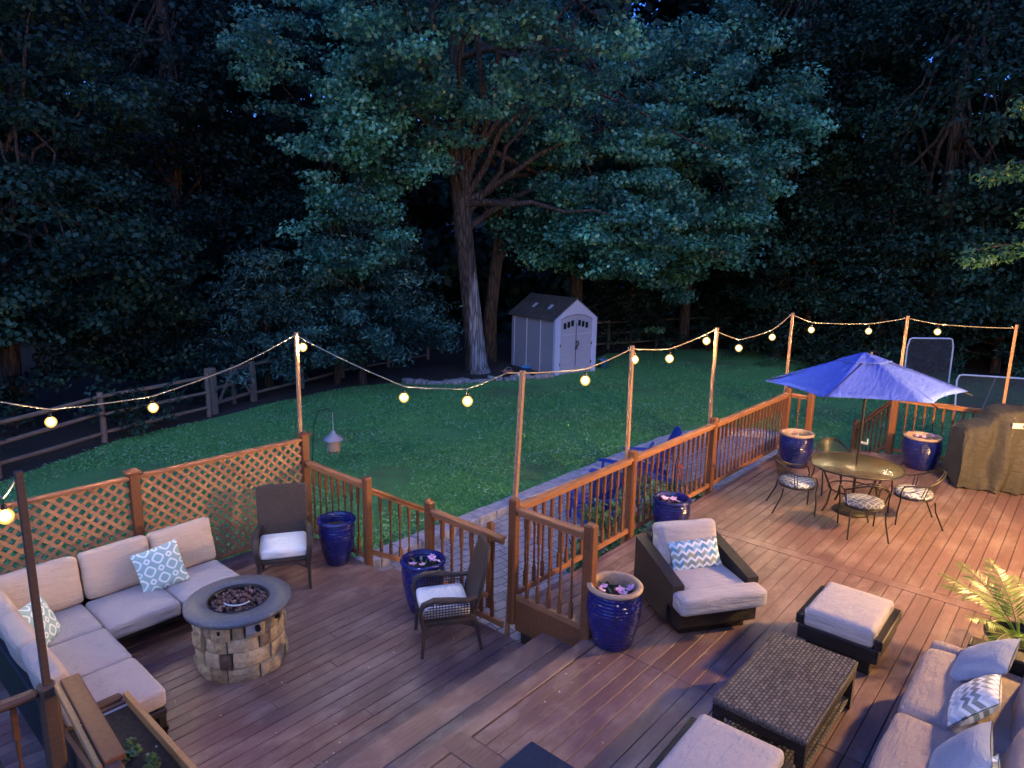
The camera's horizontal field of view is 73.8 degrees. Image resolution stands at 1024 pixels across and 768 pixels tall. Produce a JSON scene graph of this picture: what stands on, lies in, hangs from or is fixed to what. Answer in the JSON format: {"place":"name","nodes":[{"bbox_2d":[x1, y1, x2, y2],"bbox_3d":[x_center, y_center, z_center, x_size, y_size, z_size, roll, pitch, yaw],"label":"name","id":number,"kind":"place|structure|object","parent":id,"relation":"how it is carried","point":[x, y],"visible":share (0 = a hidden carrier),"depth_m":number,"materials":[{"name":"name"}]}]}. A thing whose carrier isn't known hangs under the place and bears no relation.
{"place":"outdoors","nodes":[
{"label":"outdoors","id":0,"kind":"place"},
{"bbox_2d":[0,349,1023,573],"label":"lawn","id":1,"kind":"structure","parent":0,"point":[388,479],"depth_m":17.79,"materials":[{"name":"plant"}]},
{"bbox_2d":[312,408,342,460],"bbox_3d":[-3.882,1.130,14.442,0.629,1.288,0.408,5,12,16],"label":"bird feeder","id":2,"kind":"object","parent":1,"relation":"on","point":[333,439],"visible":0.97,"depth_m":14.32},
{"bbox_2d":[0,358,1022,558],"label":"clover","id":3,"kind":"object","parent":1,"relation":"on","point":[124,454],"visible":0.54,"depth_m":16.07,"materials":[{"name":"green plant"}]},
{"bbox_2d":[508,293,598,375],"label":"garden shed","id":4,"kind":"structure","parent":1,"relation":"on","point":[553,333],"depth_m":25.59,"materials":[{"name":"plastic"}]},
{"bbox_2d":[559,315,576,373],"bbox_3d":[2.060,-1.463,25.207,0.770,2.155,0.040,-7,14,-35],"label":"door","id":5,"kind":"structure","parent":4,"relation":"in","point":[568,325],"depth_m":25.21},
{"bbox_2d":[575,315,591,371],"bbox_3d":[2.701,-1.545,25.663,0.790,2.155,0.040,-7,14,-35],"label":"door","id":6,"kind":"structure","parent":4,"relation":"in","point":[584,323],"depth_m":25.66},
{"bbox_2d":[356,427,777,568],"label":"patio kerb","id":7,"kind":"structure","parent":1,"relation":"on","point":[488,513],"depth_m":12.00,"materials":[{"name":"stone"}]},
{"bbox_2d":[562,531,620,573],"bbox_3d":[0.978,2.414,9.348,0.731,1.056,1.037,11,15,40],"label":"patio shrub","id":8,"kind":"object","parent":1,"relation":"on","point":[577,565],"visible":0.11,"depth_m":9.30,"materials":[{"name":"green plant"}]},
{"bbox_2d":[578,491,651,553],"bbox_3d":[1.509,2.213,9.978,1.156,1.217,1.123,11,15,40],"label":"patio shrub","id":9,"kind":"object","parent":1,"relation":"on","point":[638,530],"visible":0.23,"depth_m":9.99,"materials":[{"name":"green plant"}]},
{"bbox_2d":[617,475,673,531],"bbox_3d":[2.167,2.067,10.679,1.187,1.243,0.915,11,15,40],"label":"patio shrub","id":10,"kind":"object","parent":1,"relation":"on","point":[647,499],"visible":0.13,"depth_m":10.72,"materials":[{"name":"green plant"}]},
{"bbox_2d":[948,374,1023,412],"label":"soccer goal","id":11,"kind":"object","parent":1,"relation":"on","point":[956,384],"visible":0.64,"depth_m":20.24,"materials":[{"name":"grey"}]},
{"bbox_2d":[0,312,1023,481],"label":"forest ground","id":12,"kind":"structure","parent":0,"point":[51,397],"depth_m":21.66,"materials":[{"name":"soil"}]},
{"bbox_2d":[0,379,39,451],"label":"bush","id":13,"kind":"object","parent":12,"relation":"on","point":[8,411],"visible":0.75,"depth_m":14.69,"materials":[{"name":"green plant"}]},
{"bbox_2d":[0,0,99,299],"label":"leafy tree","id":14,"kind":"object","parent":12,"relation":"on","point":[41,88],"visible":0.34,"depth_m":16.93,"materials":[{"name":"green plant"}]},
{"bbox_2d":[0,373,211,477],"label":"split rail fence","id":15,"kind":"object","parent":12,"relation":"on","point":[104,431],"visible":0.85,"depth_m":15.96,"materials":[{"name":"wood"}]},
{"bbox_2d":[0,0,217,425],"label":"leafy tree","id":16,"kind":"object","parent":12,"relation":"on","point":[153,282],"visible":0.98,"depth_m":16.77,"materials":[{"name":"green plant"}]},
{"bbox_2d":[64,373,184,435],"bbox_3d":[-9.413,0.533,16.674,2.487,1.443,2.237,-1,12,-9],"label":"bush","id":17,"kind":"object","parent":12,"relation":"on","point":[127,404],"visible":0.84,"depth_m":16.49,"materials":[{"name":"green plant"}]},
{"bbox_2d":[2,0,308,358],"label":"woodland tree","id":18,"kind":"object","parent":12,"relation":"on","point":[186,154],"visible":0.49,"depth_m":23.93,"materials":[{"name":"green plant"}]},
{"bbox_2d":[154,345,251,406],"bbox_3d":[-8.905,-0.278,20.203,2.182,1.886,2.609,5,12,21],"label":"bush","id":19,"kind":"object","parent":12,"relation":"on","point":[200,370],"visible":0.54,"depth_m":19.74,"materials":[{"name":"green plant"}]},
{"bbox_2d":[204,362,255,414],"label":"wooden gate","id":20,"kind":"structure","parent":12,"relation":"on","point":[216,401],"depth_m":19.39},
{"bbox_2d":[150,244,378,393],"bbox_3d":[-7.964,-2.128,21.991,6.624,4.704,6.798,11,15,40],"label":"pine tree","id":21,"kind":"object","parent":12,"relation":"on","point":[264,274],"visible":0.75,"depth_m":21.14,"materials":[{"name":"green plant"}]},
{"bbox_2d":[157,0,420,342],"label":"woodland tree","id":22,"kind":"object","parent":12,"relation":"on","point":[283,198],"visible":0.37,"depth_m":24.68,"materials":[{"name":"green plant"}]},
{"bbox_2d":[207,0,429,383],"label":"young maple","id":23,"kind":"object","parent":12,"relation":"on","point":[262,33],"visible":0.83,"depth_m":20.10,"materials":[{"name":"green plant"}]},
{"bbox_2d":[250,334,429,400],"bbox_3d":[-5.782,-0.803,24.301,0.536,1.253,8.819,8,13,29],"label":"split rail fence","id":24,"kind":"object","parent":12,"relation":"on","point":[387,362],"visible":0.5,"depth_m":22.77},
{"bbox_2d":[247,202,465,383],"bbox_3d":[-5.107,-3.059,22.795,7.416,6.303,7.296,11,15,40],"label":"pine tree","id":25,"kind":"object","parent":12,"relation":"on","point":[382,342],"visible":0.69,"depth_m":21.86,"materials":[{"name":"green plant"}]},
{"bbox_2d":[356,351,541,381],"bbox_3d":[-2.238,-0.660,26.427,7.150,0.001,6.800,11,15,40],"label":"mulch bed","id":26,"kind":"object","parent":12,"relation":"on","point":[438,366],"visible":0.67,"depth_m":26.02,"materials":[{"name":"soil"}]},
{"bbox_2d":[0,0,1023,357],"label":"distant woods","id":27,"kind":"object","parent":12,"relation":"on","point":[428,204],"visible":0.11,"depth_m":35.07,"materials":[{"name":"plant"}]},
{"bbox_2d":[430,20,609,362],"bbox_3d":[-0.084,-7.239,26.492,7.850,13.198,7.094,11,15,40],"label":"slender tree","id":28,"kind":"object","parent":12,"relation":"on","point":[524,234],"visible":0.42,"depth_m":26.19,"materials":[{"name":"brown plant"}]},
{"bbox_2d":[311,0,776,373],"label":"maple tree","id":29,"kind":"object","parent":12,"relation":"on","point":[451,104],"visible":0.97,"depth_m":21.92,"materials":[{"name":"green plant"}]},
{"bbox_2d":[510,34,714,301],"bbox_3d":[3.572,-7.475,27.999,8.560,13.192,8.988,11,15,40],"label":"woodland tree","id":30,"kind":"object","parent":12,"relation":"on","point":[577,278],"visible":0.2,"depth_m":26.32,"materials":[{"name":"green plant"}]},
{"bbox_2d":[584,240,699,352],"bbox_3d":[5.910,-5.059,32.392,6.172,6.949,6.131,-6,13,-30],"label":"hemlock tree","id":31,"kind":"object","parent":12,"relation":"on","point":[630,304],"visible":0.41,"depth_m":32.08,"materials":[{"name":"green plant"}]},
{"bbox_2d":[592,0,840,348],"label":"woodland tree","id":32,"kind":"object","parent":12,"relation":"on","point":[730,74],"visible":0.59,"depth_m":24.71,"materials":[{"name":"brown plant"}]},
{"bbox_2d":[596,317,1007,353],"bbox_3d":[12.707,-2.227,32.493,24.247,1.402,6.883,1,12,0],"label":"split rail fence","id":33,"kind":"object","parent":12,"relation":"on","point":[609,332],"visible":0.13,"depth_m":32.98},
{"bbox_2d":[721,147,891,367],"bbox_3d":[12.581,-5.277,28.600,6.857,9.265,6.812,11,15,40],"label":"hemlock tree","id":34,"kind":"object","parent":12,"relation":"on","point":[808,279],"visible":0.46,"depth_m":27.99,"materials":[{"name":"green plant"}]},
{"bbox_2d":[679,0,941,357],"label":"woodland tree","id":35,"kind":"object","parent":12,"relation":"on","point":[826,16],"visible":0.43,"depth_m":26.51,"materials":[{"name":"green plant"}]},
{"bbox_2d":[781,160,982,384],"bbox_3d":[14.397,-4.311,26.220,7.153,8.339,7.200,2,12,5],"label":"hemlock tree","id":36,"kind":"object","parent":12,"relation":"on","point":[882,337],"visible":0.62,"depth_m":25.65,"materials":[{"name":"green plant"}]},
{"bbox_2d":[804,0,1023,371],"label":"leafy tree","id":37,"kind":"object","parent":12,"relation":"on","point":[982,18],"visible":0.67,"depth_m":24.53,"materials":[{"name":"green plant"}]},
{"bbox_2d":[896,146,1023,386],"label":"hemlock tree","id":38,"kind":"object","parent":12,"relation":"on","point":[998,351],"visible":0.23,"depth_m":26.57,"materials":[{"name":"green plant"}]},
{"bbox_2d":[950,94,1023,269],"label":"larch tree","id":39,"kind":"object","parent":12,"relation":"on","point":[1012,173],"visible":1,"depth_m":10.92,"materials":[{"name":"green plant"}]},
{"bbox_2d":[957,55,1023,352],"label":"leafy tree","id":40,"kind":"object","parent":12,"relation":"on","point":[1010,143],"visible":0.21,"depth_m":26.19,"materials":[{"name":"green plant"}]},
{"bbox_2d":[377,436,822,642],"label":"patio","id":41,"kind":"structure","parent":0,"point":[500,569],"depth_m":10.97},
{"bbox_2d":[372,488,431,561],"bbox_3d":[-1.479,2.034,9.181,0.090,1.614,1.049,11,15,40],"label":"deck railing","id":42,"kind":"object","parent":41,"relation":"on","point":[399,502],"visible":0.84,"depth_m":9.05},
{"bbox_2d":[0,449,1023,767],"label":"deck frame","id":43,"kind":"object","parent":41,"relation":"on","point":[526,639],"visible":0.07,"depth_m":7.29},
{"bbox_2d":[0,673,125,767],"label":"corner railing","id":44,"kind":"object","parent":43,"relation":"attached to","point":[106,744],"visible":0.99,"depth_m":4.53,"materials":[{"name":"brown wood"}]},
{"bbox_2d":[13,470,50,685],"bbox_3d":[-3.176,1.333,4.515,0.088,1.600,0.045,11,15,40],"label":"light pole","id":45,"kind":"object","parent":44,"relation":"attached to","point":[19,481],"visible":0.87,"depth_m":4.47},
{"bbox_2d":[0,480,14,524],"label":"string light","id":46,"kind":"object","parent":45,"relation":"hanging from","point":[7,515],"visible":0.94,"depth_m":4.96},
{"bbox_2d":[63,691,196,767],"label":"planter box","id":47,"kind":"object","parent":43,"relation":"on","point":[133,718],"visible":0.52,"depth_m":5.04,"materials":[{"name":"brown wood"}]},
{"bbox_2d":[121,737,142,764],"bbox_3d":[-2.747,2.624,4.845,0.213,0.155,0.213,11,15,40],"label":"planter plant","id":48,"kind":"object","parent":47,"relation":"in","point":[132,752],"visible":0.69,"depth_m":4.83,"materials":[{"name":"green plant"}]},
{"bbox_2d":[142,752,160,767],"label":"planter plant","id":49,"kind":"object","parent":47,"relation":"on","point":[151,758],"visible":1,"depth_m":4.71,"materials":[{"name":"green plant"}]},
{"bbox_2d":[0,537,523,767],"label":"deck","id":50,"kind":"structure","parent":43,"relation":"on","point":[349,622],"depth_m":6.47,"materials":[{"name":"wood"}]},
{"bbox_2d":[0,517,239,747],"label":"corner sofa","id":51,"kind":"object","parent":50,"relation":"on","point":[103,606],"visible":0.72,"depth_m":6.60,"materials":[{"name":"fabric"}]},
{"bbox_2d":[18,596,60,646],"bbox_3d":[-4.317,2.186,6.232,0.140,0.440,0.440,-27,8,-8],"label":"throw pillow","id":52,"kind":"object","parent":51,"relation":"on","point":[52,627],"visible":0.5,"depth_m":6.22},
{"bbox_2d":[129,539,189,591],"bbox_3d":[-3.733,1.950,7.237,0.460,0.460,0.140,-20,-2,-37],"label":"throw pillow","id":53,"kind":"object","parent":51,"relation":"on","point":[160,567],"visible":0.99,"depth_m":7.19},
{"bbox_2d":[123,468,144,536],"bbox_3d":[-4.348,1.835,7.953,0.155,1.795,0.155,11,15,40],"label":"lattice post","id":54,"kind":"object","parent":50,"relation":"on","point":[135,497],"visible":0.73,"depth_m":7.81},
{"bbox_2d":[0,476,133,577],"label":"lattice fence","id":55,"kind":"object","parent":54,"relation":"attached to","point":[93,488],"visible":0.52,"depth_m":7.37,"materials":[{"name":"brown wood"}]},
{"bbox_2d":[182,574,291,683],"bbox_3d":[-2.670,2.393,6.698,0.988,0.661,0.988,-5,13,-26],"label":"fire pit","id":56,"kind":"object","parent":50,"relation":"on","point":[237,623],"visible":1,"depth_m":6.43,"materials":[{"name":"stone"}]},
{"bbox_2d":[251,482,313,588],"bbox_3d":[-2.775,1.856,8.270,0.699,1.088,0.797,-3,12,-18],"label":"wicker chair","id":57,"kind":"object","parent":50,"relation":"on","point":[283,532],"visible":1,"depth_m":8.41,"materials":[{"name":"wicker"}]},
{"bbox_2d":[296,431,312,525],"bbox_3d":[-2.893,1.527,9.587,0.155,1.795,0.155,11,15,40],"label":"lattice post","id":58,"kind":"object","parent":50,"relation":"on","point":[304,453],"visible":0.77,"depth_m":9.47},
{"bbox_2d":[139,438,302,559],"bbox_3d":[-3.619,1.556,8.744,0.090,1.350,2.116,11,15,40],"label":"lattice fence","id":59,"kind":"object","parent":58,"relation":"attached to","point":[191,466],"visible":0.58,"depth_m":8.66,"materials":[{"name":"brown wood"}]},
{"bbox_2d":[294,332,302,480],"bbox_3d":[-2.954,0.404,9.443,0.108,2.251,0.065,11,15,40],"label":"light pole","id":60,"kind":"object","parent":58,"relation":"attached to","point":[297,368],"visible":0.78,"depth_m":9.33,"materials":[{"name":"brown wood"}]},
{"bbox_2d":[298,336,506,406],"bbox_3d":[-1.472,-0.105,8.124,3.701,0.585,0.126,11,15,39],"label":"string light","id":61,"kind":"object","parent":60,"relation":"hanging from","point":[467,400],"visible":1,"depth_m":7.96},
{"bbox_2d":[316,511,355,566],"bbox_3d":[-2.250,2.007,8.767,0.494,0.604,0.494,5,12,19],"label":"glazed pot","id":62,"kind":"object","parent":50,"relation":"on","point":[336,531],"visible":1,"depth_m":8.62,"materials":[{"name":"blue ceramic"}]},
{"bbox_2d":[305,460,372,566],"bbox_3d":[-2.328,1.771,9.130,1.388,1.420,0.100,11,15,40],"label":"deck railing","id":63,"kind":"object","parent":50,"relation":"attached to","point":[364,484],"visible":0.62,"depth_m":8.84,"materials":[{"name":"wood"}]},
{"bbox_2d":[400,549,445,613],"bbox_3d":[-1.000,2.249,7.672,0.514,0.614,0.514,5,12,20],"label":"glazed pot","id":64,"kind":"object","parent":50,"relation":"on","point":[409,572],"visible":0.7,"depth_m":7.54,"materials":[{"name":"blue ceramic"}]},
{"bbox_2d":[411,533,490,659],"bbox_3d":[-0.630,2.150,7.037,0.762,1.082,0.660,-2,12,-15],"label":"wicker chair","id":65,"kind":"object","parent":50,"relation":"on","point":[448,604],"visible":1,"depth_m":6.89,"materials":[{"name":"wicker"}]},
{"bbox_2d":[424,499,506,627],"bbox_3d":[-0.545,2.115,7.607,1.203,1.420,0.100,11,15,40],"label":"deck railing","id":66,"kind":"object","parent":50,"relation":"attached to","point":[431,513],"visible":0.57,"depth_m":7.53,"materials":[{"name":"wood"}]},
{"bbox_2d":[336,633,571,767],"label":"deck step","id":67,"kind":"object","parent":43,"relation":"on","point":[408,742],"visible":0.71,"depth_m":5.84,"materials":[{"name":"wood"}]},
{"bbox_2d":[515,600,579,646],"bbox_3d":[0.362,2.514,6.996,0.845,0.355,0.044,11,15,40],"label":"fascia board","id":68,"kind":"object","parent":43,"relation":"attached to","point":[531,622],"visible":0.6,"depth_m":7.01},
{"bbox_2d":[404,451,1023,767],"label":"deck","id":69,"kind":"structure","parent":43,"relation":"on","point":[649,692],"depth_m":6.98,"materials":[{"name":"wood"}]},
{"bbox_2d":[500,741,573,767],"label":"door mat","id":70,"kind":"object","parent":69,"relation":"on","point":[531,754],"depth_m":5.03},
{"bbox_2d":[516,507,598,641],"bbox_3d":[0.417,1.952,6.841,0.962,1.420,0.115,11,15,40],"label":"deck railing","id":71,"kind":"object","parent":69,"relation":"on","point":[588,533],"visible":0.99,"depth_m":6.70,"materials":[{"name":"wood"}]},
{"bbox_2d":[586,571,642,651],"bbox_3d":[0.972,2.186,6.527,0.534,0.605,0.534,-6,13,-29],"label":"glazed pot","id":72,"kind":"object","parent":69,"relation":"on","point":[613,619],"visible":0.98,"depth_m":6.34,"materials":[{"name":"blue ceramic"}]},
{"bbox_2d":[597,581,634,594],"bbox_3d":[0.985,1.943,6.474,0.504,0.148,0.485,11,15,40],"label":"flower plant","id":73,"kind":"object","parent":72,"relation":"on","point":[620,590],"visible":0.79,"depth_m":6.48,"materials":[{"name":"purple plant"}]},
{"bbox_2d":[507,387,791,624],"bbox_3d":[2.624,1.320,10.118,0.100,1.420,8.030,11,15,40],"label":"deck railing","id":74,"kind":"object","parent":69,"relation":"attached to","point":[710,477],"visible":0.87,"depth_m":8.96,"materials":[{"name":"wood"}]},
{"bbox_2d":[504,370,525,636],"bbox_3d":[0.020,1.395,7.160,0.178,3.132,0.080,0,12,-7],"label":"light pole","id":75,"kind":"object","parent":74,"relation":"attached to","point":[518,441],"visible":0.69,"depth_m":6.97,"materials":[{"name":"brown wood"}]},
{"bbox_2d":[621,345,634,543],"bbox_3d":[1.476,1.057,8.888,0.108,3.150,0.045,11,15,40],"label":"light pole","id":76,"kind":"object","parent":74,"relation":"attached to","point":[629,399],"visible":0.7,"depth_m":8.73,"materials":[{"name":"brown wood"}]},
{"bbox_2d":[507,349,629,385],"bbox_3d":[0.755,-0.121,7.747,0.116,0.325,2.308,11,15,41],"label":"string light","id":77,"kind":"object","parent":76,"relation":"hanging from","point":[585,380],"visible":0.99,"depth_m":7.82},
{"bbox_2d":[702,327,718,496],"bbox_3d":[3.055,0.705,10.642,0.088,3.190,0.045,11,15,40],"label":"light pole","id":78,"kind":"object","parent":74,"relation":"attached to","point":[716,331],"visible":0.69,"depth_m":10.46,"materials":[{"name":"brown wood"}]},
{"bbox_2d":[634,329,714,363],"bbox_3d":[2.299,-0.493,9.475,0.126,0.355,2.390,11,15,40],"label":"string light","id":79,"kind":"object","parent":78,"relation":"hanging from","point":[669,357],"visible":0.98,"depth_m":9.30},
{"bbox_2d":[777,313,793,453],"bbox_3d":[5.197,0.239,13.052,0.088,3.210,0.045,11,15,40],"label":"light pole","id":80,"kind":"object","parent":74,"relation":"attached to","point":[789,344],"visible":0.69,"depth_m":12.85,"materials":[{"name":"brown wood"}]},
{"bbox_2d":[653,491,691,522],"bbox_3d":[2.128,1.743,9.119,0.505,0.473,0.505,-2,12,-13],"label":"glazed pot","id":81,"kind":"object","parent":69,"relation":"on","point":[667,511],"visible":0.8,"depth_m":8.94,"materials":[{"name":"blue ceramic"}]},
{"bbox_2d":[634,518,766,633],"bbox_3d":[1.923,1.954,7.021,0.942,0.895,1.051,-2,12,-15],"label":"wicker armchair","id":82,"kind":"object","parent":69,"relation":"on","point":[731,591],"visible":0.74,"depth_m":6.82,"materials":[{"name":"fabric"}]},
{"bbox_2d":[667,536,722,569],"bbox_3d":[1.912,1.780,7.114,0.560,0.320,0.140,-5,-15,-12],"label":"chevron pillow","id":83,"kind":"object","parent":82,"relation":"on","point":[697,553],"visible":0.98,"depth_m":7.06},
{"bbox_2d":[648,714,795,767],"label":"ottoman","id":84,"kind":"object","parent":69,"relation":"on","point":[703,741],"visible":1,"depth_m":4.52,"materials":[{"name":"fabric"}]},
{"bbox_2d":[712,630,857,767],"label":"coffee table","id":85,"kind":"object","parent":69,"relation":"on","point":[791,697],"visible":0.85,"depth_m":5.22,"materials":[{"name":"black wicker"}]},
{"bbox_2d":[766,454,818,516],"bbox_3d":[4.091,1.441,9.933,0.611,0.802,0.574,3,12,11],"label":"metal chair","id":86,"kind":"object","parent":69,"relation":"on","point":[792,481],"visible":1,"depth_m":9.78,"materials":[{"name":"brown metal"}]},
{"bbox_2d":[779,428,814,468],"bbox_3d":[4.988,1.139,11.989,0.573,0.605,0.573,-2,12,-16],"label":"glazed pot","id":87,"kind":"object","parent":69,"relation":"on","point":[794,449],"visible":0.91,"depth_m":11.79,"materials":[{"name":"blue ceramic"}]},
{"bbox_2d":[791,392,815,431],"bbox_3d":[5.438,0.805,12.877,0.418,1.420,0.115,11,15,40],"label":"deck railing","id":88,"kind":"object","parent":69,"relation":"on","point":[810,398],"visible":0.55,"depth_m":12.70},
{"bbox_2d":[810,437,851,495],"bbox_3d":[5.054,1.296,10.726,0.574,0.802,0.612,2,12,6],"label":"metal chair","id":89,"kind":"object","parent":69,"relation":"on","point":[831,440],"visible":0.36,"depth_m":10.89,"materials":[{"name":"brown metal"}]},
{"bbox_2d":[795,582,901,674],"bbox_3d":[3.187,2.297,6.469,0.740,0.488,0.754,11,15,40],"label":"ottoman","id":90,"kind":"object","parent":69,"relation":"on","point":[859,627],"visible":0.99,"depth_m":6.25,"materials":[{"name":"fabric"}]},
{"bbox_2d":[809,452,905,522],"bbox_3d":[4.960,1.509,9.892,1.256,0.712,1.256,11,15,40],"label":"patio table","id":91,"kind":"object","parent":69,"relation":"on","point":[869,467],"visible":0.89,"depth_m":9.79,"materials":[{"name":"brown glass"}]},
{"bbox_2d":[837,483,890,543],"bbox_3d":[4.718,1.620,9.116,0.574,0.802,0.611,3,12,11],"label":"metal chair","id":92,"kind":"object","parent":69,"relation":"on","point":[863,502],"visible":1,"depth_m":8.97,"materials":[{"name":"brown metal"}]},
{"bbox_2d":[765,351,972,517],"bbox_3d":[4.962,0.692,9.764,2.470,2.374,2.600,11,15,40],"label":"patio umbrella","id":93,"kind":"object","parent":69,"relation":"on","point":[865,376],"visible":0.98,"depth_m":9.20,"materials":[{"name":"blue fabric"}]},
{"bbox_2d":[850,400,890,452],"bbox_3d":[7.122,1.137,13.567,0.100,2.013,1.289,1,12,0],"label":"deck railing","id":94,"kind":"object","parent":69,"relation":"on","point":[868,418],"visible":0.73,"depth_m":13.44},
{"bbox_2d":[887,468,946,530],"bbox_3d":[5.679,1.550,9.543,0.611,0.802,0.574,4,12,16],"label":"metal chair","id":95,"kind":"object","parent":69,"relation":"on","point":[913,493],"visible":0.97,"depth_m":9.44,"materials":[{"name":"brown metal"}]},
{"bbox_2d":[902,431,943,470],"bbox_3d":[7.199,1.188,11.990,0.612,0.586,0.612,6,13,22],"label":"glazed pot","id":96,"kind":"object","parent":69,"relation":"on","point":[920,453],"visible":0.98,"depth_m":11.79,"materials":[{"name":"blue ceramic"}]},
{"bbox_2d":[885,400,981,460],"bbox_3d":[8.462,1.109,11.661,3.660,1.420,0.120,11,15,40],"label":"deck railing","id":97,"kind":"object","parent":69,"relation":"on","point":[891,430],"visible":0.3,"depth_m":12.51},
{"bbox_2d":[1002,325,1018,402],"bbox_3d":[8.402,0.572,11.736,0.088,3.200,0.045,11,15,40],"label":"light pole","id":98,"kind":"object","parent":97,"relation":"attached to","point":[1010,363],"visible":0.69,"depth_m":11.52,"materials":[{"name":"brown wood"}]},
{"bbox_2d":[868,636,1023,767],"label":"wicker sofa","id":99,"kind":"object","parent":69,"relation":"on","point":[918,732],"visible":0.75,"depth_m":4.87,"materials":[{"name":"fabric"}]},
{"bbox_2d":[928,720,992,767],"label":"sofa pillow","id":100,"kind":"object","parent":99,"relation":"on","point":[971,747],"visible":0.94,"depth_m":4.25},
{"bbox_2d":[947,674,1001,727],"bbox_3d":[3.337,2.278,4.912,0.520,0.400,0.180,-4,53,-53],"label":"sofa pillow","id":101,"kind":"object","parent":99,"relation":"on","point":[981,697],"visible":1,"depth_m":4.79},
{"bbox_2d":[950,638,1021,682],"bbox_3d":[3.697,2.176,5.342,0.500,0.170,0.480,-21,-17,-41],"label":"sofa pillow","id":102,"kind":"object","parent":99,"relation":"on","point":[997,657],"visible":0.83,"depth_m":5.25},
{"bbox_2d":[938,559,1023,652],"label":"potted palm","id":103,"kind":"object","parent":69,"relation":"on","point":[1002,627],"visible":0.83,"depth_m":6.42,"materials":[{"name":"plant"}]},
{"bbox_2d":[941,403,1023,494],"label":"covered grill","id":104,"kind":"object","parent":69,"relation":"on","point":[985,450],"visible":0.99,"depth_m":10.81,"materials":[{"name":"fabric"}]},
{"bbox_2d":[566,471,622,525],"bbox_3d":[1.426,1.850,11.512,0.830,1.138,1.069,-3,12,-19],"label":"adirondack chair","id":105,"kind":"object","parent":41,"relation":"on","point":[600,497],"visible":0.3,"depth_m":11.23,"materials":[{"name":"blue plastic"}]},
{"bbox_2d":[622,426,682,484],"bbox_3d":[2.823,1.415,13.756,1.069,1.138,0.830,1,12,0],"label":"adirondack chair","id":106,"kind":"object","parent":41,"relation":"on","point":[676,432],"visible":0.39,"depth_m":13.67,"materials":[{"name":"blue plastic"}]},
{"bbox_2d":[688,322,723,351],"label":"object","id":107,"kind":"object","parent":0,"point":[711,335],"visible":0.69,"depth_m":31.35,"materials":[{"name":"brown plant"}]},
{"bbox_3d":[-5.673,1.205,6.417,0.088,2.600,0.045,11,15,40],"label":"light pole","id":108,"kind":"object","parent":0,"visible":0},
{"bbox_2d":[0,336,292,427],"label":"string light","id":109,"kind":"object","parent":108,"relation":"hanging from","point":[50,421],"visible":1,"depth_m":7.75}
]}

